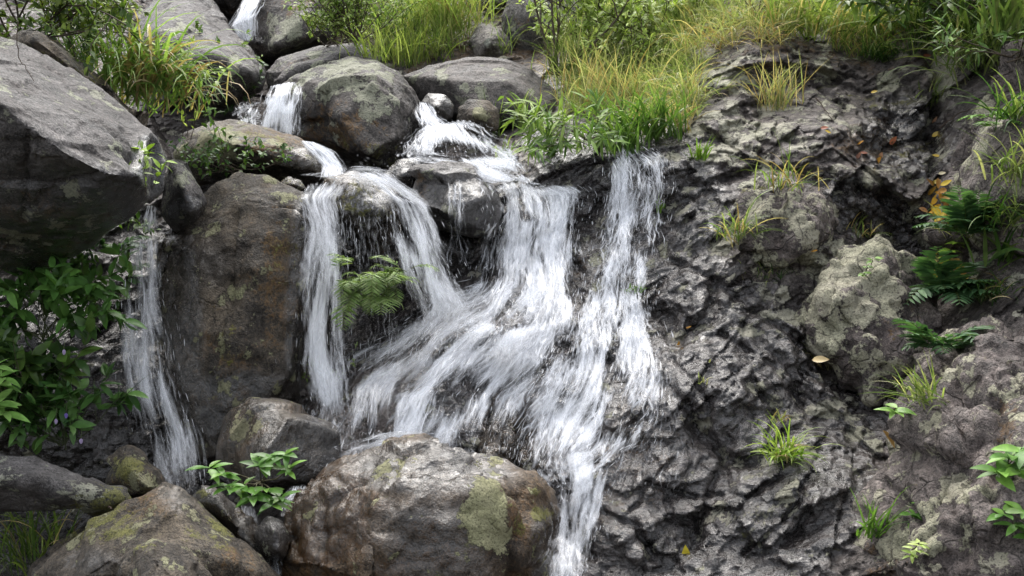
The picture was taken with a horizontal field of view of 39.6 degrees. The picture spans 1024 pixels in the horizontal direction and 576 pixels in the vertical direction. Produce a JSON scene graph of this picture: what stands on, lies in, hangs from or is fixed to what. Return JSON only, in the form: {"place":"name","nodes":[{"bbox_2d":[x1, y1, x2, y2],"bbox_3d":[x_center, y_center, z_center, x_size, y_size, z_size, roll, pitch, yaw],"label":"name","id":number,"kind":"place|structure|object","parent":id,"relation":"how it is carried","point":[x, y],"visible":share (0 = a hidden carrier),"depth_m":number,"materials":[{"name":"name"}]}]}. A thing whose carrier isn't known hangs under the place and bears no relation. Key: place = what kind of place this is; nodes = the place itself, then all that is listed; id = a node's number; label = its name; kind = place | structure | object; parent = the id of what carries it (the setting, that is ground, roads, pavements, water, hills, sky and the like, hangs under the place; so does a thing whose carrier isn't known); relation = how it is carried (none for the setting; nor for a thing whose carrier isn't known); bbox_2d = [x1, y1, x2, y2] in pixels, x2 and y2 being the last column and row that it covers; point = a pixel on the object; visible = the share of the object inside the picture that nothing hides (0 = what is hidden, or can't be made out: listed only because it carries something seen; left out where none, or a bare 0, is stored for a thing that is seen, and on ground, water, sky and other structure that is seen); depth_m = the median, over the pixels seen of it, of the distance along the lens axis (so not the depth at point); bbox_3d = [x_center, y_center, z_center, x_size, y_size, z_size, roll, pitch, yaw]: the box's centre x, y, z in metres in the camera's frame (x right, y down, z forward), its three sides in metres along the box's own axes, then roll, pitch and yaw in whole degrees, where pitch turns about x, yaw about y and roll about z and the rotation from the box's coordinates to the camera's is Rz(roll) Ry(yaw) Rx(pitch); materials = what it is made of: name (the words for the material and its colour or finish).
{"place":"outdoors","nodes":[
{"label":"outdoors","id":0,"kind":"place"},
{"bbox_2d":[0,0,1023,575],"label":"rock slope","id":1,"kind":"structure","parent":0,"point":[700,480],"depth_m":6.09,"materials":[{"name":"stone"}]},
{"bbox_2d":[0,359,30,422],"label":"plant","id":2,"kind":"object","parent":1,"relation":"on","point":[5,393],"visible":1,"depth_m":5.08,"materials":[{"name":"green plant"}]},
{"bbox_2d":[0,509,88,575],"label":"grass tuft","id":3,"kind":"object","parent":1,"relation":"on","point":[32,532],"visible":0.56,"depth_m":6.18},
{"bbox_2d":[0,311,101,421],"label":"plant","id":4,"kind":"object","parent":1,"relation":"on","point":[36,363],"visible":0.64,"depth_m":5.41,"materials":[{"name":"green plant"}]},
{"bbox_2d":[0,243,146,346],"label":"plant","id":5,"kind":"object","parent":1,"relation":"on","point":[57,285],"visible":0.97,"depth_m":5.49,"materials":[{"name":"green plant"}]},
{"bbox_2d":[0,351,149,456],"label":"plant","id":6,"kind":"object","parent":1,"relation":"on","point":[29,403],"visible":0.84,"depth_m":5.47,"materials":[{"name":"green plant"}]},
{"bbox_2d":[0,36,166,274],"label":"boulder","id":7,"kind":"object","parent":1,"relation":"on","point":[72,182],"visible":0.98,"depth_m":5.08,"materials":[{"name":"stone"}]},
{"bbox_2d":[9,30,148,126],"bbox_3d":[-1.835,-0.868,6.019,0.664,0.471,0.510,0,0,0],"label":"boulder","id":8,"kind":"object","parent":7,"relation":"on","point":[44,44],"visible":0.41,"depth_m":5.82,"materials":[{"name":"grey stone"}]},
{"bbox_2d":[0,0,165,75],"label":"shrub","id":9,"kind":"object","parent":7,"relation":"on","point":[57,7],"visible":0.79,"depth_m":6.10,"materials":[{"name":"green plant"}]},
{"bbox_2d":[4,0,186,74],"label":"shrub","id":10,"kind":"object","parent":7,"relation":"on","point":[83,44],"visible":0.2,"depth_m":6.43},
{"bbox_2d":[38,0,251,110],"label":"grass tuft","id":11,"kind":"object","parent":7,"relation":"on","point":[107,68],"visible":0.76,"depth_m":6.22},
{"bbox_2d":[129,140,176,195],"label":"plant","id":12,"kind":"object","parent":7,"relation":"on","point":[156,162],"visible":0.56,"depth_m":5.17,"materials":[{"name":"green plant"}]},
{"bbox_2d":[50,242,149,320],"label":"plant","id":13,"kind":"object","parent":1,"relation":"on","point":[124,262],"visible":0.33,"depth_m":5.97,"materials":[{"name":"green plant"}]},
{"bbox_2d":[31,0,171,72],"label":"shrub","id":14,"kind":"object","parent":1,"relation":"on","point":[107,8],"visible":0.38,"depth_m":6.25,"materials":[{"name":"green plant"}]},
{"bbox_2d":[98,235,151,249],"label":"fern","id":15,"kind":"object","parent":1,"relation":"on","point":[126,242],"visible":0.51,"depth_m":6.53,"materials":[{"name":"green plant"}]},
{"bbox_2d":[105,445,166,497],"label":"rock","id":16,"kind":"object","parent":1,"relation":"on","point":[134,471],"visible":0.69,"depth_m":5.16,"materials":[{"name":"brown stone"}]},
{"bbox_2d":[27,482,280,575],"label":"boulder","id":17,"kind":"object","parent":1,"relation":"on","point":[165,529],"visible":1,"depth_m":4.59,"materials":[{"name":"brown stone"}]},
{"bbox_2d":[0,455,131,516],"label":"boulder","id":18,"kind":"object","parent":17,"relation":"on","point":[30,483],"visible":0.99,"depth_m":4.84,"materials":[{"name":"stone"}]},
{"bbox_2d":[113,240,206,479],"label":"waterfall","id":19,"kind":"structure","parent":1,"relation":"on","point":[162,384],"depth_m":5.77,"materials":[{"name":"liquid"}]},
{"bbox_2d":[75,28,261,118],"bbox_3d":[-1.489,-0.919,6.196,0.783,0.388,0.542,0,0,0],"label":"grass tuft","id":20,"kind":"object","parent":1,"relation":"on","point":[168,79],"visible":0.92,"depth_m":6.26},
{"bbox_2d":[128,0,265,104],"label":"boulder","id":21,"kind":"object","parent":1,"relation":"on","point":[212,19],"visible":0.63,"depth_m":7.61,"materials":[{"name":"stone"}]},
{"bbox_2d":[171,29,231,139],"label":"seedling","id":22,"kind":"object","parent":1,"relation":"on","point":[181,99],"visible":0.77,"depth_m":6.33,"materials":[{"name":"green plant"}]},
{"bbox_2d":[199,91,253,172],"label":"seedling","id":23,"kind":"object","parent":1,"relation":"on","point":[212,122],"visible":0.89,"depth_m":6.31,"materials":[{"name":"green plant"}]},
{"bbox_2d":[214,0,245,20],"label":"boulder","id":24,"kind":"object","parent":1,"relation":"on","point":[230,9],"visible":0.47,"depth_m":9.21,"materials":[{"name":"stone"}]},
{"bbox_2d":[156,171,312,459],"bbox_3d":[-1.211,0.115,6.211,0.672,1.245,0.934,0,0,-9],"label":"boulder","id":25,"kind":"object","parent":1,"relation":"on","point":[233,263],"visible":0.85,"depth_m":5.88,"materials":[{"name":"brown stone"}]},
{"bbox_2d":[161,159,206,232],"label":"boulder","id":26,"kind":"object","parent":25,"relation":"on","point":[183,203],"visible":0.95,"depth_m":5.98,"materials":[{"name":"stone"}]},
{"bbox_2d":[173,119,325,187],"bbox_3d":[-1.235,-0.629,6.707,0.771,0.334,0.790,0,0,0],"label":"boulder","id":27,"kind":"object","parent":25,"relation":"on","point":[305,166],"visible":0.62,"depth_m":6.44,"materials":[{"name":"grey stone"}]},
{"bbox_2d":[166,124,293,179],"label":"shrub","id":28,"kind":"object","parent":27,"relation":"on","point":[207,161],"visible":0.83,"depth_m":6.22,"materials":[{"name":"green plant"}]},
{"bbox_2d":[263,82,300,133],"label":"waterfall","id":29,"kind":"structure","parent":27,"relation":"on","point":[280,110],"depth_m":6.88,"materials":[{"name":"liquid"}]},
{"bbox_2d":[192,485,280,574],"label":"boulder","id":30,"kind":"object","parent":1,"relation":"on","point":[238,522],"visible":0.35,"depth_m":4.92,"materials":[{"name":"grey stone"}]},
{"bbox_2d":[185,447,305,514],"bbox_3d":[-0.918,0.665,4.902,0.387,0.228,0.246,0,0,-27],"label":"plant","id":31,"kind":"object","parent":30,"relation":"on","point":[240,490],"visible":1,"depth_m":4.90,"materials":[{"name":"green plant"}]},
{"bbox_2d":[255,516,290,560],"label":"rock","id":32,"kind":"object","parent":1,"relation":"on","point":[272,539],"visible":0.94,"depth_m":4.79,"materials":[{"name":"stone"}]},
{"bbox_2d":[216,397,340,495],"bbox_3d":[-0.914,0.618,5.557,0.477,0.395,0.931,0,0,-9],"label":"boulder","id":33,"kind":"object","parent":1,"relation":"on","point":[253,425],"visible":0.73,"depth_m":5.27,"materials":[{"name":"grey stone"}]},
{"bbox_2d":[244,0,345,64],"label":"boulder","id":34,"kind":"object","parent":1,"relation":"on","point":[279,31],"visible":0.59,"depth_m":8.71,"materials":[{"name":"stone"}]},
{"bbox_2d":[232,0,263,40],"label":"waterfall","id":35,"kind":"structure","parent":34,"relation":"on","point":[243,22],"depth_m":8.69,"materials":[{"name":"liquid"}]},
{"bbox_2d":[266,43,371,90],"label":"boulder","id":36,"kind":"object","parent":1,"relation":"on","point":[281,70],"visible":0.45,"depth_m":7.90,"materials":[{"name":"stone"}]},
{"bbox_2d":[282,0,371,46],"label":"shrub","id":37,"kind":"object","parent":36,"relation":"on","point":[332,30],"visible":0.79,"depth_m":7.94,"materials":[{"name":"green plant"}]},
{"bbox_2d":[297,186,365,412],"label":"waterfall","id":38,"kind":"structure","parent":1,"relation":"on","point":[324,378],"depth_m":5.85,"materials":[{"name":"liquid"}]},
{"bbox_2d":[274,56,427,167],"bbox_3d":[-0.836,-0.913,7.513,0.804,0.693,1.256,0,0,0],"label":"boulder","id":39,"kind":"object","parent":1,"relation":"on","point":[360,109],"visible":0.84,"depth_m":7.06,"materials":[{"name":"stone"}]},
{"bbox_2d":[284,0,421,44],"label":"shrub","id":40,"kind":"object","parent":1,"relation":"on","point":[355,8],"visible":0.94,"depth_m":7.89,"materials":[{"name":"green plant"}]},
{"bbox_2d":[320,170,406,257],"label":"boulder","id":41,"kind":"object","parent":1,"relation":"on","point":[376,213],"visible":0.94,"depth_m":6.22,"materials":[{"name":"grey stone"}]},
{"bbox_2d":[303,141,344,176],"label":"waterfall","id":42,"kind":"structure","parent":41,"relation":"on","point":[330,170],"depth_m":6.23,"materials":[{"name":"liquid"}]},
{"bbox_2d":[332,17,425,63],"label":"grass tuft","id":43,"kind":"object","parent":1,"relation":"on","point":[375,53],"visible":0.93,"depth_m":7.69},
{"bbox_2d":[328,253,439,330],"bbox_3d":[-0.525,0.014,5.758,0.469,0.316,0.255,0,0,0],"label":"fern","id":44,"kind":"object","parent":1,"relation":"on","point":[376,286],"visible":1,"depth_m":5.71,"materials":[{"name":"green plant"}]},
{"bbox_2d":[340,0,463,45],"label":"grass tuft","id":45,"kind":"object","parent":1,"relation":"on","point":[415,23],"visible":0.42,"depth_m":9.11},
{"bbox_2d":[381,157,422,200],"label":"waterfall","id":46,"kind":"structure","parent":1,"relation":"on","point":[403,181],"depth_m":6.57,"materials":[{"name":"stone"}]},
{"bbox_2d":[370,20,435,68],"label":"grass tuft","id":47,"kind":"object","parent":1,"relation":"on","point":[412,58],"visible":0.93,"depth_m":8.84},
{"bbox_2d":[356,172,465,316],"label":"waterfall","id":48,"kind":"structure","parent":1,"relation":"on","point":[439,297],"depth_m":5.90,"materials":[{"name":"liquid"}]},
{"bbox_2d":[277,433,560,575],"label":"boulder","id":49,"kind":"object","parent":1,"relation":"on","point":[423,504],"visible":0.99,"depth_m":4.66,"materials":[{"name":"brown stone"}]},
{"bbox_2d":[401,12,465,62],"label":"grass tuft","id":50,"kind":"object","parent":1,"relation":"on","point":[434,51],"visible":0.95,"depth_m":8.86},
{"bbox_2d":[421,93,453,122],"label":"rock","id":51,"kind":"object","parent":1,"relation":"on","point":[442,105],"visible":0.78,"depth_m":7.17,"materials":[{"name":"stone"}]},
{"bbox_2d":[371,0,510,42],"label":"grass tuft","id":52,"kind":"object","parent":1,"relation":"on","point":[445,5],"visible":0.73,"depth_m":9.06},
{"bbox_2d":[305,279,590,469],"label":"waterfall","id":53,"kind":"structure","parent":1,"relation":"on","point":[412,423],"depth_m":5.75,"materials":[{"name":"liquid"}]},
{"bbox_2d":[419,223,478,269],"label":"boulder","id":54,"kind":"object","parent":1,"relation":"on","point":[455,250],"visible":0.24,"depth_m":6.53,"materials":[{"name":"stone"}]},
{"bbox_2d":[407,161,502,237],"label":"boulder","id":55,"kind":"object","parent":1,"relation":"on","point":[435,190],"visible":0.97,"depth_m":6.30,"materials":[{"name":"stone"}]},
{"bbox_2d":[403,120,537,183],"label":"waterfall","id":56,"kind":"structure","parent":55,"relation":"on","point":[447,130],"depth_m":6.62,"materials":[{"name":"liquid"}]},
{"bbox_2d":[457,99,498,135],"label":"rock","id":57,"kind":"object","parent":1,"relation":"on","point":[483,115],"visible":0.94,"depth_m":7.16,"materials":[{"name":"grey stone"}]},
{"bbox_2d":[403,57,558,131],"bbox_3d":[-0.158,-1.075,8.011,0.893,0.520,1.203,0,0,0],"label":"boulder","id":58,"kind":"object","parent":1,"relation":"on","point":[458,83],"visible":0.59,"depth_m":7.57,"materials":[{"name":"stone"}]},
{"bbox_2d":[469,22,513,56],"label":"boulder","id":59,"kind":"object","parent":1,"relation":"on","point":[483,40],"visible":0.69,"depth_m":8.86,"materials":[{"name":"stone"}]},
{"bbox_2d":[477,407,525,463],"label":"boulder","id":60,"kind":"object","parent":1,"relation":"on","point":[503,426],"visible":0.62,"depth_m":5.51,"materials":[{"name":"grey stone"}]},
{"bbox_2d":[435,183,601,361],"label":"waterfall","id":61,"kind":"structure","parent":1,"relation":"on","point":[513,340],"depth_m":6.24,"materials":[{"name":"liquid"}]},
{"bbox_2d":[501,0,580,49],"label":"boulder","id":62,"kind":"object","parent":1,"relation":"on","point":[517,15],"visible":0.31,"depth_m":8.88,"materials":[{"name":"stone"}]},
{"bbox_2d":[498,90,634,162],"bbox_3d":[0.268,-0.726,6.577,0.675,0.401,0.484,0,0,0],"label":"plant","id":63,"kind":"object","parent":1,"relation":"on","point":[532,127],"visible":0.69,"depth_m":6.57,"materials":[{"name":"green plant"}]},
{"bbox_2d":[524,0,626,85],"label":"grass tuft","id":64,"kind":"object","parent":1,"relation":"on","point":[554,57],"visible":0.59,"depth_m":7.92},
{"bbox_2d":[526,0,631,75],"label":"sapling","id":65,"kind":"object","parent":1,"relation":"on","point":[549,18],"visible":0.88,"depth_m":7.93,"materials":[{"name":"green plant"}]},
{"bbox_2d":[499,290,665,471],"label":"waterfall","id":66,"kind":"structure","parent":1,"relation":"on","point":[586,431],"depth_m":5.56,"materials":[{"name":"liquid"}]},
{"bbox_2d":[527,88,640,166],"bbox_3d":[0.336,-0.724,6.418,0.551,0.387,0.408,0,0,0],"label":"plant","id":67,"kind":"object","parent":1,"relation":"on","point":[599,139],"visible":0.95,"depth_m":6.39,"materials":[{"name":"green plant"}]},
{"bbox_2d":[539,441,628,575],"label":"waterfall","id":68,"kind":"structure","parent":1,"relation":"on","point":[583,477],"depth_m":5.24,"materials":[{"name":"liquid"}]},
{"bbox_2d":[504,0,669,49],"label":"shrub","id":69,"kind":"object","parent":1,"relation":"on","point":[589,6],"visible":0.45,"depth_m":8.10,"materials":[{"name":"green plant"}]},
{"bbox_2d":[526,24,648,107],"bbox_3d":[0.392,-1.137,7.427,0.709,0.503,0.508,0,0,0],"label":"grass tuft","id":70,"kind":"object","parent":1,"relation":"on","point":[585,73],"visible":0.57,"depth_m":7.47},
{"bbox_2d":[576,77,651,131],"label":"grass tuft","id":71,"kind":"object","parent":1,"relation":"on","point":[625,108],"visible":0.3,"depth_m":6.73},
{"bbox_2d":[578,150,677,341],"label":"waterfall","id":72,"kind":"structure","parent":1,"relation":"on","point":[624,220],"depth_m":6.21,"materials":[{"name":"liquid"}]},
{"bbox_2d":[561,34,699,113],"bbox_3d":[0.619,-1.057,7.219,0.798,0.435,0.470,0,0,0],"label":"grass tuft","id":73,"kind":"object","parent":1,"relation":"on","point":[598,82],"visible":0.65,"depth_m":7.23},
{"bbox_2d":[580,0,682,70],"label":"shrub","id":74,"kind":"object","parent":1,"relation":"on","point":[645,31],"visible":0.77,"depth_m":7.72,"materials":[{"name":"green plant"}]},
{"bbox_2d":[599,110,665,161],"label":"grass tuft","id":75,"kind":"object","parent":1,"relation":"on","point":[629,147],"visible":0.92,"depth_m":6.40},
{"bbox_2d":[566,0,714,39],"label":"shrub","id":76,"kind":"object","parent":1,"relation":"on","point":[650,4],"visible":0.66,"depth_m":7.95,"materials":[{"name":"green plant"}]},
{"bbox_2d":[592,72,708,144],"bbox_3d":[0.633,-0.824,6.462,0.527,0.406,0.375,0,0,-36],"label":"grass tuft","id":77,"kind":"object","parent":1,"relation":"on","point":[657,129],"visible":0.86,"depth_m":6.49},
{"bbox_2d":[350,0,1023,132],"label":"grass","id":78,"kind":"structure","parent":1,"relation":"on","point":[719,11],"depth_m":7.43,"materials":[{"name":"plant"}]},
{"bbox_2d":[631,58,769,103],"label":"grass tuft","id":79,"kind":"object","parent":1,"relation":"on","point":[691,82],"visible":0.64,"depth_m":6.89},
{"bbox_2d":[648,9,773,58],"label":"grass tuft","id":80,"kind":"object","parent":1,"relation":"on","point":[708,40],"visible":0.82,"depth_m":7.32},
{"bbox_2d":[731,49,827,111],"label":"grass tuft","id":81,"kind":"object","parent":1,"relation":"on","point":[778,97],"visible":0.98,"depth_m":6.88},
{"bbox_2d":[730,169,840,281],"bbox_3d":[1.160,-0.230,6.308,0.584,0.614,0.856,0,0,27],"label":"rock outcrop","id":82,"kind":"object","parent":1,"relation":"on","point":[809,223],"visible":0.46,"depth_m":5.98,"materials":[{"name":"stone"}]},
{"bbox_2d":[700,194,787,247],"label":"grass tuft","id":83,"kind":"object","parent":82,"relation":"on","point":[738,228],"visible":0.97,"depth_m":5.92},
{"bbox_2d":[732,127,833,194],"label":"grass tuft","id":84,"kind":"object","parent":82,"relation":"on","point":[787,178],"visible":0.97,"depth_m":6.08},
{"bbox_2d":[747,410,844,470],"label":"grass tuft","id":85,"kind":"object","parent":1,"relation":"on","point":[778,455],"visible":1,"depth_m":5.23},
{"bbox_2d":[713,0,887,44],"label":"grass tuft","id":86,"kind":"object","parent":1,"relation":"on","point":[806,23],"visible":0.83,"depth_m":7.35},
{"bbox_2d":[780,0,936,54],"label":"grass tuft","id":87,"kind":"object","parent":1,"relation":"on","point":[871,16],"visible":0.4,"depth_m":7.39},
{"bbox_2d":[794,233,941,407],"bbox_3d":[1.533,0.151,6.057,0.590,0.758,1.017,0,0,20],"label":"rock outcrop","id":88,"kind":"object","parent":1,"relation":"on","point":[845,314],"visible":0.73,"depth_m":5.70,"materials":[{"name":"stone"}]},
{"bbox_2d":[904,246,998,305],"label":"fern","id":89,"kind":"object","parent":88,"relation":"on","point":[947,283],"visible":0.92,"depth_m":5.75,"materials":[{"name":"green plant"}]},
{"bbox_2d":[848,38,909,62],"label":"grass tuft","id":90,"kind":"object","parent":1,"relation":"on","point":[880,54],"visible":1,"depth_m":7.22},
{"bbox_2d":[827,0,1022,34],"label":"shrub","id":91,"kind":"object","parent":1,"relation":"on","point":[903,14],"visible":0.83,"depth_m":6.84,"materials":[{"name":"green plant"}]},
{"bbox_2d":[890,0,975,37],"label":"shrub","id":92,"kind":"object","parent":1,"relation":"on","point":[944,21],"visible":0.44,"depth_m":7.09,"materials":[{"name":"green plant"}]},
{"bbox_2d":[852,315,1023,575],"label":"rock outcrop","id":93,"kind":"object","parent":1,"relation":"on","point":[936,453],"visible":0.77,"depth_m":4.80,"materials":[{"name":"stone"}]},
{"bbox_2d":[851,484,915,541],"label":"grass tuft","id":94,"kind":"object","parent":93,"relation":"on","point":[871,526],"visible":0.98,"depth_m":4.84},
{"bbox_2d":[861,350,948,411],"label":"grass tuft","id":95,"kind":"object","parent":93,"relation":"on","point":[921,389],"visible":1,"depth_m":4.95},
{"bbox_2d":[892,318,995,354],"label":"fern","id":96,"kind":"object","parent":93,"relation":"on","point":[922,335],"visible":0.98,"depth_m":5.23,"materials":[{"name":"green plant"}]},
{"bbox_2d":[970,444,1023,491],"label":"plant","id":97,"kind":"object","parent":93,"relation":"on","point":[1005,469],"visible":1,"depth_m":4.55,"materials":[{"name":"green plant"}]},
{"bbox_2d":[986,501,1023,538],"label":"plant","id":98,"kind":"object","parent":93,"relation":"on","point":[1010,511],"visible":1,"depth_m":4.45,"materials":[{"name":"green plant"}]},
{"bbox_2d":[883,0,1023,89],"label":"grass tuft","id":99,"kind":"object","parent":1,"relation":"on","point":[969,36],"visible":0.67,"depth_m":6.84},
{"bbox_2d":[922,39,1023,258],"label":"rock outcrop","id":100,"kind":"object","parent":1,"relation":"on","point":[961,174],"visible":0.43,"depth_m":5.97,"materials":[{"name":"stone"}]},
{"bbox_2d":[888,0,1023,39],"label":"grass tuft","id":101,"kind":"object","parent":100,"relation":"on","point":[1016,7],"visible":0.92,"depth_m":6.45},
{"bbox_2d":[912,186,1020,239],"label":"fern","id":102,"kind":"object","parent":100,"relation":"on","point":[961,218],"visible":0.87,"depth_m":5.74,"materials":[{"name":"green plant"}]},
{"bbox_2d":[924,13,1023,69],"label":"shrub","id":103,"kind":"object","parent":100,"relation":"on","point":[956,35],"visible":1,"depth_m":6.27,"materials":[{"name":"green plant"}]},
{"bbox_2d":[947,68,1023,131],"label":"grass tuft","id":104,"kind":"object","parent":100,"relation":"on","point":[1015,102],"visible":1,"depth_m":5.72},
{"bbox_2d":[955,127,1023,197],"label":"grass tuft","id":105,"kind":"object","parent":100,"relation":"on","point":[1017,170],"visible":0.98,"depth_m":5.61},
{"bbox_2d":[951,177,1023,233],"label":"grass tuft","id":106,"kind":"object","parent":1,"relation":"on","point":[998,214],"visible":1,"depth_m":5.63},
{"bbox_2d":[956,217,1023,271],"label":"grass tuft","id":107,"kind":"object","parent":1,"relation":"on","point":[1003,252],"visible":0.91,"depth_m":5.74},
{"bbox_2d":[961,269,1023,306],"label":"grass tuft","id":108,"kind":"object","parent":1,"relation":"on","point":[997,290],"visible":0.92,"depth_m":5.67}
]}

